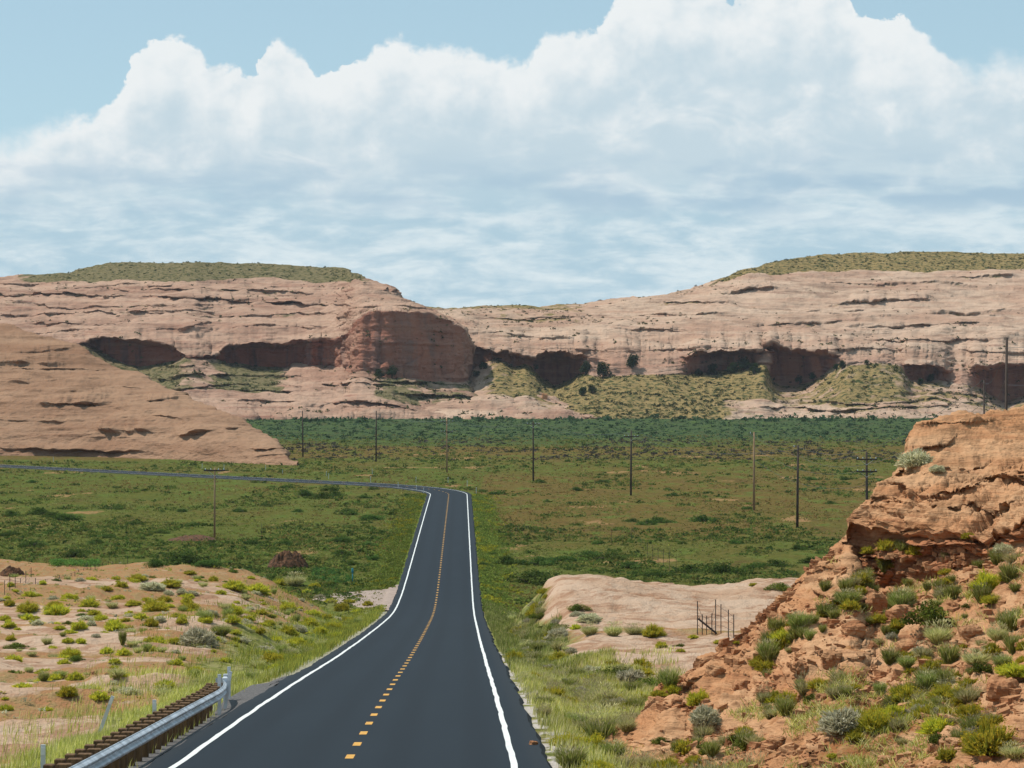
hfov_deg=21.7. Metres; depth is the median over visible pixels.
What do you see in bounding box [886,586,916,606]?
grass tuft
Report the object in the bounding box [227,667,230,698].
delineator post
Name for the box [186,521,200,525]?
valley shrub
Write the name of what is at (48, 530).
valley shrub
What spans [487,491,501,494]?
valley shrub
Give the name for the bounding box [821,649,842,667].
boulder
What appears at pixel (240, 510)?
valley shrub
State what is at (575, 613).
sagebrush
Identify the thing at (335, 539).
valley shrub
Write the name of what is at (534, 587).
weeds
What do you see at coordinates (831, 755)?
rabbitbrush
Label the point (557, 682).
dry grass tuft
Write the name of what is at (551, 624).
greasewood shrub
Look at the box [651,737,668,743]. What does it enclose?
greasewood shrub
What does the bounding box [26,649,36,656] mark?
dry grass tuft
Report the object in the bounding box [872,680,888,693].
grass tuft
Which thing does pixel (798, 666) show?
boulder
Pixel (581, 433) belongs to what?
power line
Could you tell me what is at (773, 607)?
rubble
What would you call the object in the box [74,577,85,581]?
sagebrush
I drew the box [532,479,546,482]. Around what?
valley shrub
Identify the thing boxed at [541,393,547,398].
boulder
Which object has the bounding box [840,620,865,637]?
boulder
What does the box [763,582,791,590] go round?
greasewood shrub
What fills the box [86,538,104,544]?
valley shrub
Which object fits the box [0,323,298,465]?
sandstone dome
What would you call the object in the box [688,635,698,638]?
rabbitbrush
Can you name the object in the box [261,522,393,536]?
wire fence
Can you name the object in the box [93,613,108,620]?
rabbitbrush
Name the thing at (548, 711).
dry grass tuft
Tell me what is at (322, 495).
valley shrub
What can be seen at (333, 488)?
valley shrub
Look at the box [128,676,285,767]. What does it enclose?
gravel shoulder
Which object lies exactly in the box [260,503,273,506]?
valley shrub
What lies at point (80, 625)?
rabbitbrush
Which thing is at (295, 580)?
dry grass tuft
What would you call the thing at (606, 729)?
brush
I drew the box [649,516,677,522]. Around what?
valley shrub
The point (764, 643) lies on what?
grass tuft
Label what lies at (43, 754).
delineator post
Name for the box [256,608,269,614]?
rabbitbrush
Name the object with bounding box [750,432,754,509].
utility pole
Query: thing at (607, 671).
greasewood shrub
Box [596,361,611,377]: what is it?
juniper tree
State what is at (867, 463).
utility pole
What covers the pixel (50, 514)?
valley shrub
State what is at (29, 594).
rabbitbrush
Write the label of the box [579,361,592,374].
juniper tree
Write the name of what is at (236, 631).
rabbitbrush
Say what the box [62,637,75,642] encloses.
rabbitbrush
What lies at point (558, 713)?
grass
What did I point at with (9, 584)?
rabbitbrush
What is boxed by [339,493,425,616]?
verge weeds
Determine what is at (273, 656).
rabbitbrush
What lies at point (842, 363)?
juniper tree
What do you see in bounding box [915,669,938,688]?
grass tuft
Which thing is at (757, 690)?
boulder
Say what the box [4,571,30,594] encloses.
wire fence
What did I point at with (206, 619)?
rabbitbrush
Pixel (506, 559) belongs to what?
valley shrub
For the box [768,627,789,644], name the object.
rabbitbrush
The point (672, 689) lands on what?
rabbitbrush
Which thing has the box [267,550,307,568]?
dirt pile
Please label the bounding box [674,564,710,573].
valley shrub
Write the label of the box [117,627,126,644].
grass tuft
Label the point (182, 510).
valley shrub
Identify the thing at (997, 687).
boulder
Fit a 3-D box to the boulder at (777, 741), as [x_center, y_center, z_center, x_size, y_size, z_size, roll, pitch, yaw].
[5.444,7.365,54.865,0.421,0.277,0.350,0,0,33]
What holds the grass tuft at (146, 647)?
on the ground at (674, 610)
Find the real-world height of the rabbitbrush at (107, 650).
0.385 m
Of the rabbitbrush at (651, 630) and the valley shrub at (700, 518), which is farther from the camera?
the valley shrub at (700, 518)
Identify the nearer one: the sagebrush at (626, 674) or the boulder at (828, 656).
the boulder at (828, 656)
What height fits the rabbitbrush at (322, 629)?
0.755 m
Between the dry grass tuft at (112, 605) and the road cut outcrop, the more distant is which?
the dry grass tuft at (112, 605)
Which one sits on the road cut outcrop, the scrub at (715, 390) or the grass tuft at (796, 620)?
the grass tuft at (796, 620)
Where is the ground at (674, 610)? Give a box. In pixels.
[0,418,932,767]
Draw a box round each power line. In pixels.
[534,424,635,434]
[625,432,806,453]
[752,435,864,488]
[797,381,985,466]
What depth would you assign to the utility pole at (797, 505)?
375.96 m
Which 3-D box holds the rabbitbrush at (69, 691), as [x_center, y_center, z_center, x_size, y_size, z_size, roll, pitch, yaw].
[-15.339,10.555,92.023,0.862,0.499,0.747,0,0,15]
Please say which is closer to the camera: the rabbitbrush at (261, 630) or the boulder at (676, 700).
the boulder at (676, 700)
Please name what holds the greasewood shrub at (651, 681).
on the ground at (674, 610)
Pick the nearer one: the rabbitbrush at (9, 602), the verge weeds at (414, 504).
the rabbitbrush at (9, 602)
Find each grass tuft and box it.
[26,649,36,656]
[38,670,50,680]
[41,634,52,644]
[105,599,118,608]
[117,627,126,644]
[140,641,153,651]
[155,643,167,651]
[210,623,232,635]
[275,640,289,646]
[282,648,298,655]
[285,571,306,585]
[506,646,518,651]
[512,623,521,632]
[517,639,531,646]
[519,671,531,681]
[522,650,543,660]
[528,639,548,650]
[532,693,555,705]
[534,701,552,717]
[546,680,565,691]
[552,743,590,767]
[565,711,588,721]
[571,676,591,688]
[580,620,598,635]
[581,703,623,720]
[586,680,618,701]
[598,738,628,755]
[602,621,623,635]
[614,712,637,731]
[622,622,645,634]
[632,751,659,767]
[657,666,679,686]
[753,637,780,656]
[766,706,777,716]
[784,609,816,630]
[803,628,817,640]
[831,588,864,604]
[860,577,874,587]
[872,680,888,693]
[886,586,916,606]
[894,655,917,667]
[894,733,908,744]
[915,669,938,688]
[922,617,953,643]
[957,646,991,665]
[965,686,984,699]
[984,621,1010,640]
[991,653,1013,666]
[995,607,1021,632]
[996,738,1023,758]
[1002,547,1023,563]
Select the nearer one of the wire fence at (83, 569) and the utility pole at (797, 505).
the wire fence at (83, 569)
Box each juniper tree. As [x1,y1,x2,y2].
[373,369,384,376]
[386,365,398,377]
[478,362,487,368]
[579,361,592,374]
[579,386,586,394]
[587,385,596,392]
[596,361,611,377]
[626,354,638,368]
[694,368,702,375]
[707,363,717,374]
[726,362,737,372]
[737,356,750,370]
[749,362,760,372]
[795,375,802,383]
[808,372,816,381]
[838,360,845,367]
[917,378,922,384]
[926,374,934,381]
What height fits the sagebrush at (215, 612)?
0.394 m
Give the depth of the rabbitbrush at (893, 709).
52.09 m
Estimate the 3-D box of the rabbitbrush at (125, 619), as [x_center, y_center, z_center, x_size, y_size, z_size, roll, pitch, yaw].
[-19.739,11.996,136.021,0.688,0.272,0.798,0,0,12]
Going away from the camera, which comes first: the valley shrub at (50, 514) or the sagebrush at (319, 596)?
the sagebrush at (319, 596)
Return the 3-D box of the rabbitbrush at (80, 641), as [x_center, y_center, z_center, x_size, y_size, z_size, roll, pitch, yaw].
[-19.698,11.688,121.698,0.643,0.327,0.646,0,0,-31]
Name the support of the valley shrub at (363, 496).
on the ground at (674, 610)
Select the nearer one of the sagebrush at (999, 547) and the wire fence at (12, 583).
the sagebrush at (999, 547)
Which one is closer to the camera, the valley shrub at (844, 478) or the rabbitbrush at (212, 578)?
the rabbitbrush at (212, 578)
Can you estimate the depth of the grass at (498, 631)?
150.05 m
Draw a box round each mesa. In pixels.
[0,262,600,419]
[424,251,1023,419]
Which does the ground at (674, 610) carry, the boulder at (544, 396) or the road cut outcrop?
the road cut outcrop
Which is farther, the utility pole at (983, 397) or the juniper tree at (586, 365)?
the juniper tree at (586, 365)
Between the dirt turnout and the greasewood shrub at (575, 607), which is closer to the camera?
the greasewood shrub at (575, 607)
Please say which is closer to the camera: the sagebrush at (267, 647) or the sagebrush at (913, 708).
the sagebrush at (913, 708)
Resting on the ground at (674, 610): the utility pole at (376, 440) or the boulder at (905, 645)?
the utility pole at (376, 440)
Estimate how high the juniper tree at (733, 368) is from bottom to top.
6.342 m
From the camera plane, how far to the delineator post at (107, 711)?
76.05 m
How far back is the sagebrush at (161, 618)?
134.19 m
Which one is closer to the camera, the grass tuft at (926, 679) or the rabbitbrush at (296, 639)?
the grass tuft at (926, 679)
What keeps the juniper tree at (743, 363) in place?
on the mesa at (559, 354)
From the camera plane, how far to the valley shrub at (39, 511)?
409.72 m
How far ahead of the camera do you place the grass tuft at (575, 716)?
69.62 m
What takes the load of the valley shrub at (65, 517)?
on the ground at (674, 610)
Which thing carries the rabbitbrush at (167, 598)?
on the ground at (674, 610)
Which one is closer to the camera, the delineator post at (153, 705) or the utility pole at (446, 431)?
the delineator post at (153, 705)
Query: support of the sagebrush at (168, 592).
on the ground at (674, 610)
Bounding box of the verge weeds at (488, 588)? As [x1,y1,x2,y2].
[472,493,537,615]
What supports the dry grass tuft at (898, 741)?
on the road cut outcrop
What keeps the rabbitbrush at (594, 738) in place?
on the ground at (674, 610)
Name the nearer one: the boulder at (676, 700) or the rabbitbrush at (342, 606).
the boulder at (676, 700)
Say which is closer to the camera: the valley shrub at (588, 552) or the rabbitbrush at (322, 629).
the rabbitbrush at (322, 629)
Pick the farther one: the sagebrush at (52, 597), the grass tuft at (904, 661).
the sagebrush at (52, 597)
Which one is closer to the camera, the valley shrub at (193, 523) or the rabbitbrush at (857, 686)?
the rabbitbrush at (857, 686)
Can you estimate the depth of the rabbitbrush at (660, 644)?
116.83 m
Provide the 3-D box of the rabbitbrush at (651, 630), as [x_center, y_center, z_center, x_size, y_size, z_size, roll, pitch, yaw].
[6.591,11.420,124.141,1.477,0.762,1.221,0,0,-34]
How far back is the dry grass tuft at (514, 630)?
161.19 m
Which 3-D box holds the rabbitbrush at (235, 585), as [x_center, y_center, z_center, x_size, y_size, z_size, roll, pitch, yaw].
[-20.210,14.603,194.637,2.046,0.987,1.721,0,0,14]
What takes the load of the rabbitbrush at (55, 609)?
on the ground at (674, 610)
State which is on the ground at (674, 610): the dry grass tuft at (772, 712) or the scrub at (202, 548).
the scrub at (202, 548)
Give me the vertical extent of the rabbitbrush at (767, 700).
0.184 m
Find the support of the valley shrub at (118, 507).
on the ground at (674, 610)
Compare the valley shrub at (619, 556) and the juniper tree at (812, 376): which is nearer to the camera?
the valley shrub at (619, 556)
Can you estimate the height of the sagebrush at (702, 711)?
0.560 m
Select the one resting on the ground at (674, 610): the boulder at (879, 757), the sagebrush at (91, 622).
the sagebrush at (91, 622)
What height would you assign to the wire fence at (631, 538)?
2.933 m
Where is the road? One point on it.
(416, 675)
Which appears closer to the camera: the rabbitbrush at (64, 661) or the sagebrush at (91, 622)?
the rabbitbrush at (64, 661)
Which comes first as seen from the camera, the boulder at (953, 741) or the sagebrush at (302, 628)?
the boulder at (953, 741)
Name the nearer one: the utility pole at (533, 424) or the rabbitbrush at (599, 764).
the rabbitbrush at (599, 764)
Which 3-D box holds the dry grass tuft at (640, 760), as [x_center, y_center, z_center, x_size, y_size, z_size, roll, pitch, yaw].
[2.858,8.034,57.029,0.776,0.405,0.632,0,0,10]
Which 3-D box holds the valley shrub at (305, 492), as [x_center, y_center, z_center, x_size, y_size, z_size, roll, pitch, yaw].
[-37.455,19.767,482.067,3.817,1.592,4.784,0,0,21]
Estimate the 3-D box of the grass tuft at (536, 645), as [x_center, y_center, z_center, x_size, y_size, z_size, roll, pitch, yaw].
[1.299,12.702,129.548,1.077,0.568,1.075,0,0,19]
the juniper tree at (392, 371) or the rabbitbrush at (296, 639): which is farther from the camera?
the juniper tree at (392, 371)
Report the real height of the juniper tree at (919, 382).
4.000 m
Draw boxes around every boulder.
[529,741,537,744]
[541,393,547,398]
[671,697,683,705]
[705,664,725,676]
[731,680,747,689]
[755,686,768,693]
[766,735,784,748]
[792,660,807,675]
[815,693,828,701]
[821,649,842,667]
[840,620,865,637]
[863,586,887,613]
[876,755,890,765]
[885,604,914,620]
[894,639,918,652]
[944,737,961,748]
[958,624,982,639]
[986,676,1018,701]
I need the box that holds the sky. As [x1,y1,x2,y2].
[0,0,1023,307]
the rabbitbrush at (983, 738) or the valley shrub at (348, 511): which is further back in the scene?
the valley shrub at (348, 511)
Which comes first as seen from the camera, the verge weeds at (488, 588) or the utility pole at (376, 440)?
the verge weeds at (488, 588)
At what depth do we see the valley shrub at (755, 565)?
292.07 m
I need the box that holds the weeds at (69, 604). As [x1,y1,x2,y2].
[0,560,323,717]
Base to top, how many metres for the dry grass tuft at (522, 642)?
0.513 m
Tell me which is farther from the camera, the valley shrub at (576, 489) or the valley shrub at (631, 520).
the valley shrub at (576, 489)
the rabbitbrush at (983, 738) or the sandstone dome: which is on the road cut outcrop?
the rabbitbrush at (983, 738)
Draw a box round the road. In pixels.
[0,464,551,767]
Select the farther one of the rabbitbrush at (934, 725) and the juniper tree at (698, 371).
the juniper tree at (698, 371)
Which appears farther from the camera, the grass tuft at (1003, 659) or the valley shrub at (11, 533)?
the valley shrub at (11, 533)
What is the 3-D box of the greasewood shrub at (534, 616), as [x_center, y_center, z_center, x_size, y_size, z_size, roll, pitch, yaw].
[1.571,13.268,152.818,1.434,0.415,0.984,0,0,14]
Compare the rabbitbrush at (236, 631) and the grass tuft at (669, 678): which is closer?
the grass tuft at (669, 678)
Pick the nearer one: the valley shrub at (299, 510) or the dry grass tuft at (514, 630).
the dry grass tuft at (514, 630)
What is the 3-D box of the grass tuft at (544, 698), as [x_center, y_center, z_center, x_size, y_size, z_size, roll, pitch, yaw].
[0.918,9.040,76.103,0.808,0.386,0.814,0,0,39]
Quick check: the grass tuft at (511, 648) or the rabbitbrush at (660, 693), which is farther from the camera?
the grass tuft at (511, 648)
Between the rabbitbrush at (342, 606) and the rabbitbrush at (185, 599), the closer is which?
the rabbitbrush at (185, 599)
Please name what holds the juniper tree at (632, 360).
on the mesa at (559, 354)
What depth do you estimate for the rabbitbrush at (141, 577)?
198.03 m
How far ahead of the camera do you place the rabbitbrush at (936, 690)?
52.99 m
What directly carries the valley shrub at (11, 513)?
on the ground at (674, 610)
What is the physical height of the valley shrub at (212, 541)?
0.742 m
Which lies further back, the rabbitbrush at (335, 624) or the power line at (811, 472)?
the power line at (811, 472)
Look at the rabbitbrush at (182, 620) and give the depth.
133.86 m
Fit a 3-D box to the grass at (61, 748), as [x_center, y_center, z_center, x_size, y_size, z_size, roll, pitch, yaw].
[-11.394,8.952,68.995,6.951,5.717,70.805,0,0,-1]
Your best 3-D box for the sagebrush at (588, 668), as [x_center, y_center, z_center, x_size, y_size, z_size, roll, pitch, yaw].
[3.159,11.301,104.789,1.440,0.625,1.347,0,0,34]
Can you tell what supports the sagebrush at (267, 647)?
on the ground at (674, 610)
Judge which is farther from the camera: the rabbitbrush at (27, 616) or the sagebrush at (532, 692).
the rabbitbrush at (27, 616)
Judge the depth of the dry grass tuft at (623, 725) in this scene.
62.66 m
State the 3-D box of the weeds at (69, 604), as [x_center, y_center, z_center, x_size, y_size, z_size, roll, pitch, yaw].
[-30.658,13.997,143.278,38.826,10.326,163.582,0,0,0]
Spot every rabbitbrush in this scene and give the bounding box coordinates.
[0,618,16,627]
[3,598,14,605]
[4,635,16,640]
[7,581,14,586]
[14,600,40,612]
[19,590,35,596]
[20,612,32,619]
[40,602,70,615]
[46,600,63,606]
[52,625,65,629]
[55,683,78,696]
[56,658,71,663]
[57,647,82,656]
[61,593,79,598]
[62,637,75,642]
[69,618,87,629]
[75,637,86,643]
[77,596,99,606]
[86,609,101,614]
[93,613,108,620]
[98,645,113,653]
[99,584,113,590]
[103,616,126,631]
[106,657,121,663]
[114,581,127,587]
[120,617,130,621]
[123,599,141,605]
[125,573,146,580]
[132,611,148,618]
[140,597,171,611]
[144,616,159,626]
[157,595,173,601]
[159,577,181,586]
[168,637,180,642]
[169,612,180,616]
[175,617,187,623]
[179,599,202,610]
[180,596,194,602]
[183,570,196,573]
[196,614,213,622]
[208,575,218,581]
[222,579,246,590]
[229,603,245,614]
[230,629,242,633]
[244,582,271,592]
[255,627,266,633]
[255,649,286,663]
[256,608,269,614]
[263,619,276,624]
[273,577,286,585]
[278,623,296,634]
[279,600,299,610]
[292,636,305,644]
[300,616,319,626]
[303,608,321,615]
[308,582,320,586]
[311,625,329,634]
[318,613,333,619]
[325,620,342,627]
[332,602,349,610]
[344,598,355,602]
[362,600,373,605]
[546,731,582,748]
[547,650,568,660]
[568,623,581,629]
[576,757,616,767]
[579,730,604,747]
[641,622,667,636]
[650,688,667,696]
[655,640,667,647]
[662,683,681,694]
[685,687,710,705]
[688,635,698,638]
[764,697,774,703]
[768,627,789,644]
[826,752,837,757]
[845,683,861,688]
[855,708,891,731]
[878,702,910,717]
[886,681,923,703]
[914,715,956,734]
[924,682,954,699]
[952,700,986,718]
[956,712,1018,756]
[967,566,999,589]
[979,592,999,603]
[991,660,1023,677]
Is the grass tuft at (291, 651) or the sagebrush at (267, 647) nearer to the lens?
the grass tuft at (291, 651)
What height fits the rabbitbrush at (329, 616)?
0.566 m
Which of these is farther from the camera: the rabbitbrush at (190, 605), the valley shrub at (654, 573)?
the valley shrub at (654, 573)
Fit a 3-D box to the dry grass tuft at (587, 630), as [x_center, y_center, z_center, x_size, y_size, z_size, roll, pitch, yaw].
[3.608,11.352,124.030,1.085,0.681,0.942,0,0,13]
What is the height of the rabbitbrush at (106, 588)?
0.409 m
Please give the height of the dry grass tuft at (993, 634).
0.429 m
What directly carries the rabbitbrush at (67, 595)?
on the ground at (674, 610)
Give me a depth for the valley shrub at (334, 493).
480.93 m
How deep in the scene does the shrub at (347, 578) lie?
280.82 m
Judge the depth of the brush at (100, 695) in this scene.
138.99 m
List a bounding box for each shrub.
[0,530,20,535]
[1,510,23,516]
[2,642,29,648]
[18,538,48,546]
[23,507,48,514]
[37,511,64,517]
[42,529,61,533]
[45,513,85,520]
[48,557,101,566]
[57,548,90,557]
[67,655,85,661]
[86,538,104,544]
[97,533,116,537]
[103,504,124,509]
[124,520,141,524]
[143,558,169,567]
[148,528,170,533]
[161,550,211,564]
[177,508,187,511]
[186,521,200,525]
[191,559,224,567]
[203,539,221,543]
[227,568,238,572]
[231,507,247,511]
[244,537,268,544]
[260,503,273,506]
[273,538,291,544]
[291,509,303,512]
[294,489,314,495]
[305,492,333,498]
[311,566,354,581]
[320,485,338,490]
[326,536,352,541]
[327,490,348,496]
[330,550,349,554]
[334,507,358,515]
[345,561,360,565]
[355,495,372,497]
[358,514,385,520]
[358,541,378,546]
[366,555,381,560]
[478,562,493,566]
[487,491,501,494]
[493,555,528,564]
[503,568,558,585]
[520,556,556,565]
[527,612,544,618]
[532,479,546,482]
[545,622,568,631]
[551,555,587,561]
[567,603,591,610]
[569,487,583,490]
[574,550,601,556]
[586,548,628,560]
[589,666,625,675]
[591,539,606,544]
[614,560,642,569]
[622,518,638,521]
[634,519,656,524]
[635,677,657,686]
[639,568,674,576]
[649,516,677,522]
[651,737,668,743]
[664,492,679,495]
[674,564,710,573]
[688,514,717,521]
[704,563,746,573]
[727,539,742,543]
[732,737,746,748]
[739,561,769,569]
[763,559,794,567]
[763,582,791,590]
[790,544,810,549]
[797,556,821,563]
[802,476,817,479]
[838,477,853,479]
[899,599,950,625]
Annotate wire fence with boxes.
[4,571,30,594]
[35,556,127,583]
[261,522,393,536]
[524,527,674,565]
[697,599,733,637]
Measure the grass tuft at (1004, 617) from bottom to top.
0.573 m
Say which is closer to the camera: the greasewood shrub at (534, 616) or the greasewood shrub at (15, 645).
the greasewood shrub at (15, 645)
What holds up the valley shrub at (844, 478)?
on the ground at (674, 610)
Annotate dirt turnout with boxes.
[313,584,398,609]
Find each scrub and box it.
[0,261,474,416]
[0,412,938,607]
[440,251,1023,418]
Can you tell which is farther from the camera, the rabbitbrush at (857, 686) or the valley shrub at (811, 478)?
the valley shrub at (811, 478)
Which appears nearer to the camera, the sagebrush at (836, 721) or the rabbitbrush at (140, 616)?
the sagebrush at (836, 721)
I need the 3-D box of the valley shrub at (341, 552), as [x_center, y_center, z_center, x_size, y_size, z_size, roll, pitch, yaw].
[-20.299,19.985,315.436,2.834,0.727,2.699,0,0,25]
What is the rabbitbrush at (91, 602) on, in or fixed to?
on the ground at (674, 610)
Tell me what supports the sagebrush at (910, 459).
on the road cut outcrop
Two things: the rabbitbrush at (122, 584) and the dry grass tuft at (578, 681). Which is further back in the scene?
the rabbitbrush at (122, 584)
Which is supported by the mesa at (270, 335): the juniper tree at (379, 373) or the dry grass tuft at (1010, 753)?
the juniper tree at (379, 373)
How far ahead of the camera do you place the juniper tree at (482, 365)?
1286.77 m
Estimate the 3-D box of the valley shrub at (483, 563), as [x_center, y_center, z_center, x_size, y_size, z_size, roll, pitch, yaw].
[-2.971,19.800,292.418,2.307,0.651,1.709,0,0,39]
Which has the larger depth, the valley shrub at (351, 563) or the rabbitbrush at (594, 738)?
the valley shrub at (351, 563)
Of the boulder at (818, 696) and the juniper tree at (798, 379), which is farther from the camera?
the juniper tree at (798, 379)
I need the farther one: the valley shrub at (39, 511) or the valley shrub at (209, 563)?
the valley shrub at (39, 511)
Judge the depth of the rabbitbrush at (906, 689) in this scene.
55.31 m
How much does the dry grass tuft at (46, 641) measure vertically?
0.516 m
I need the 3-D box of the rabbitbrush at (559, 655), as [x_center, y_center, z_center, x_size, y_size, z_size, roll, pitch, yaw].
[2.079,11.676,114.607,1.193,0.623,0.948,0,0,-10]
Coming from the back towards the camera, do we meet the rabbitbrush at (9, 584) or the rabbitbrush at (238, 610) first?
the rabbitbrush at (9, 584)
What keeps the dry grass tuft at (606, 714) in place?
on the ground at (674, 610)
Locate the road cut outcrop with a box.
[604,405,1023,767]
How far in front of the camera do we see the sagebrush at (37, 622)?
135.06 m
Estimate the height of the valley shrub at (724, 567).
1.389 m
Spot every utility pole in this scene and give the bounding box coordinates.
[204,468,224,536]
[300,411,303,456]
[375,411,376,461]
[440,419,452,472]
[526,421,539,480]
[624,430,638,495]
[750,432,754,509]
[794,445,798,526]
[856,452,876,499]
[983,380,984,413]
[1005,338,1007,410]
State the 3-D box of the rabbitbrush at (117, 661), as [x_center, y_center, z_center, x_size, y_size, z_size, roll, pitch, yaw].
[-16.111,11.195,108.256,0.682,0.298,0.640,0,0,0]
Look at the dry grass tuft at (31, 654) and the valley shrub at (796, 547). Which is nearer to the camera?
the dry grass tuft at (31, 654)
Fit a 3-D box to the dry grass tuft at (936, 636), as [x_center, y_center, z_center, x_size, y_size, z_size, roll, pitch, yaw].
[9.737,5.627,60.807,0.861,0.597,0.927,0,0,1]
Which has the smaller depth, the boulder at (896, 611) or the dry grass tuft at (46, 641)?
the boulder at (896, 611)
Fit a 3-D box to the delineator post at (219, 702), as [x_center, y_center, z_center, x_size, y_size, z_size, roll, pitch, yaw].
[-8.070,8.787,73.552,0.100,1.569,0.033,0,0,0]
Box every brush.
[0,573,311,720]
[48,587,368,696]
[504,588,829,767]
[669,532,1023,763]
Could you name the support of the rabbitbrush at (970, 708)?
on the road cut outcrop
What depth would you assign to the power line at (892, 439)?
270.08 m
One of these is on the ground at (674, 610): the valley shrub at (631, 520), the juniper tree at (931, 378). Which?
the valley shrub at (631, 520)
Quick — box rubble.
[655,547,1023,767]
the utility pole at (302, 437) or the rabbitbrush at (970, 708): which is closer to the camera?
the rabbitbrush at (970, 708)
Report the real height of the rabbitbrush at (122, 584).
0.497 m
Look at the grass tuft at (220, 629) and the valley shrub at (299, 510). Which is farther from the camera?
the valley shrub at (299, 510)
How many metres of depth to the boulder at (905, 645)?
61.80 m
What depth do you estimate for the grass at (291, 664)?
134.61 m
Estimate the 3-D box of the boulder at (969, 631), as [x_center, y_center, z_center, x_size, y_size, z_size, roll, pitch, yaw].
[10.201,5.519,59.309,0.529,0.344,0.428,-8,15,-6]
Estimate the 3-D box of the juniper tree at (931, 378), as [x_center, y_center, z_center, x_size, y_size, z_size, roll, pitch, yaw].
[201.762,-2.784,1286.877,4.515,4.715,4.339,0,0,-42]
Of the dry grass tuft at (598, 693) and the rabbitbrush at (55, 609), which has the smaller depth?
the dry grass tuft at (598, 693)
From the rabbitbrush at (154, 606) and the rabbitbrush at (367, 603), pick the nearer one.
the rabbitbrush at (154, 606)
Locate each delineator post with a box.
[41,744,45,767]
[98,695,113,731]
[152,700,155,713]
[218,674,220,715]
[223,671,231,715]
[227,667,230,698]
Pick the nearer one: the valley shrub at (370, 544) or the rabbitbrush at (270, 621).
the rabbitbrush at (270, 621)
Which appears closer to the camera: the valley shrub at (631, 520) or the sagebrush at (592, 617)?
the sagebrush at (592, 617)
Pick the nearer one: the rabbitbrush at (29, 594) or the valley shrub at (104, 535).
the rabbitbrush at (29, 594)
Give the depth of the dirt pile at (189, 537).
343.69 m
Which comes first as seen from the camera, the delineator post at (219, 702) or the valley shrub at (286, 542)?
the delineator post at (219, 702)
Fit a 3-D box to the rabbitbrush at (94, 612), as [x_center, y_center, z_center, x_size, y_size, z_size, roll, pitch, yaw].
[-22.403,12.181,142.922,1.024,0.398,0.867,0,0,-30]
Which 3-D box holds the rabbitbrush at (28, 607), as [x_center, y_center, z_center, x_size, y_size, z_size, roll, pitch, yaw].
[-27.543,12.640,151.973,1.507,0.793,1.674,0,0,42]
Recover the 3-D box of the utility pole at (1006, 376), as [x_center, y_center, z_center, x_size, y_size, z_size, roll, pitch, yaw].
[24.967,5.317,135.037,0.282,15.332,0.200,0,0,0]
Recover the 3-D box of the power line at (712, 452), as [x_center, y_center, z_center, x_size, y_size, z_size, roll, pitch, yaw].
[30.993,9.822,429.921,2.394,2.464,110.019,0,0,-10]
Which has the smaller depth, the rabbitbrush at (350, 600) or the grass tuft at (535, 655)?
the grass tuft at (535, 655)
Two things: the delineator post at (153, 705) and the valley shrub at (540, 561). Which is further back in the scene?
the valley shrub at (540, 561)
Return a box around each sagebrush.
[31,619,43,625]
[48,595,59,599]
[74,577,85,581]
[86,620,95,625]
[91,633,100,637]
[138,581,165,590]
[154,615,166,621]
[163,589,174,595]
[178,626,220,646]
[186,590,198,594]
[206,610,219,615]
[253,645,278,652]
[293,624,307,632]
[313,594,325,597]
[525,689,537,698]
[543,627,567,640]
[569,611,584,616]
[574,612,603,622]
[580,665,601,671]
[614,667,646,682]
[688,703,721,724]
[816,705,862,735]
[894,447,933,469]
[910,703,924,711]
[928,464,945,472]
[936,673,955,685]
[992,541,1013,553]
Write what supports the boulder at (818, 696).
on the road cut outcrop
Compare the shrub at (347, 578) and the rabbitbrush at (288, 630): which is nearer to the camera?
the rabbitbrush at (288, 630)
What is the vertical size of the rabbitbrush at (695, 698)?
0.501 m
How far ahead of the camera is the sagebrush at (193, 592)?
182.70 m
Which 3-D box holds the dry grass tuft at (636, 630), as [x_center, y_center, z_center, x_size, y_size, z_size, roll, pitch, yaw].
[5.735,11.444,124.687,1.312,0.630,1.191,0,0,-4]
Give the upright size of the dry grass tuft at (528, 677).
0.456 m
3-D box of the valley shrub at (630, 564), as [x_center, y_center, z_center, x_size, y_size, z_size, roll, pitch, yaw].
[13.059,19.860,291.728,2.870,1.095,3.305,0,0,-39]
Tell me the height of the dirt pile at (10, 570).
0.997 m
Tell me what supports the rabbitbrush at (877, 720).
on the road cut outcrop
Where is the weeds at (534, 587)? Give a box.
[0,434,905,611]
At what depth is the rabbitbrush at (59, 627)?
131.90 m
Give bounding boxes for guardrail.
[43,674,227,767]
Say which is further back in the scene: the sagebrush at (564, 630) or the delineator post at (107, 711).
the sagebrush at (564, 630)
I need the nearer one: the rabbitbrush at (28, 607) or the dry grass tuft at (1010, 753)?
the dry grass tuft at (1010, 753)
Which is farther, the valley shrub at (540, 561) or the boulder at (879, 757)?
the valley shrub at (540, 561)
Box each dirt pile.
[0,565,24,576]
[168,534,219,540]
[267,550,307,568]
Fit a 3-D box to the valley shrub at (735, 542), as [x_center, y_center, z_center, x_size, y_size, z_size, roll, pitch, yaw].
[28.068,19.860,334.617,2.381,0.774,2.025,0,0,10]
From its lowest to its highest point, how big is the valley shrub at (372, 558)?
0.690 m
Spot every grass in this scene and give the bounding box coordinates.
[0,664,281,767]
[19,577,385,693]
[483,596,579,669]
[507,644,758,767]
[615,552,1023,767]

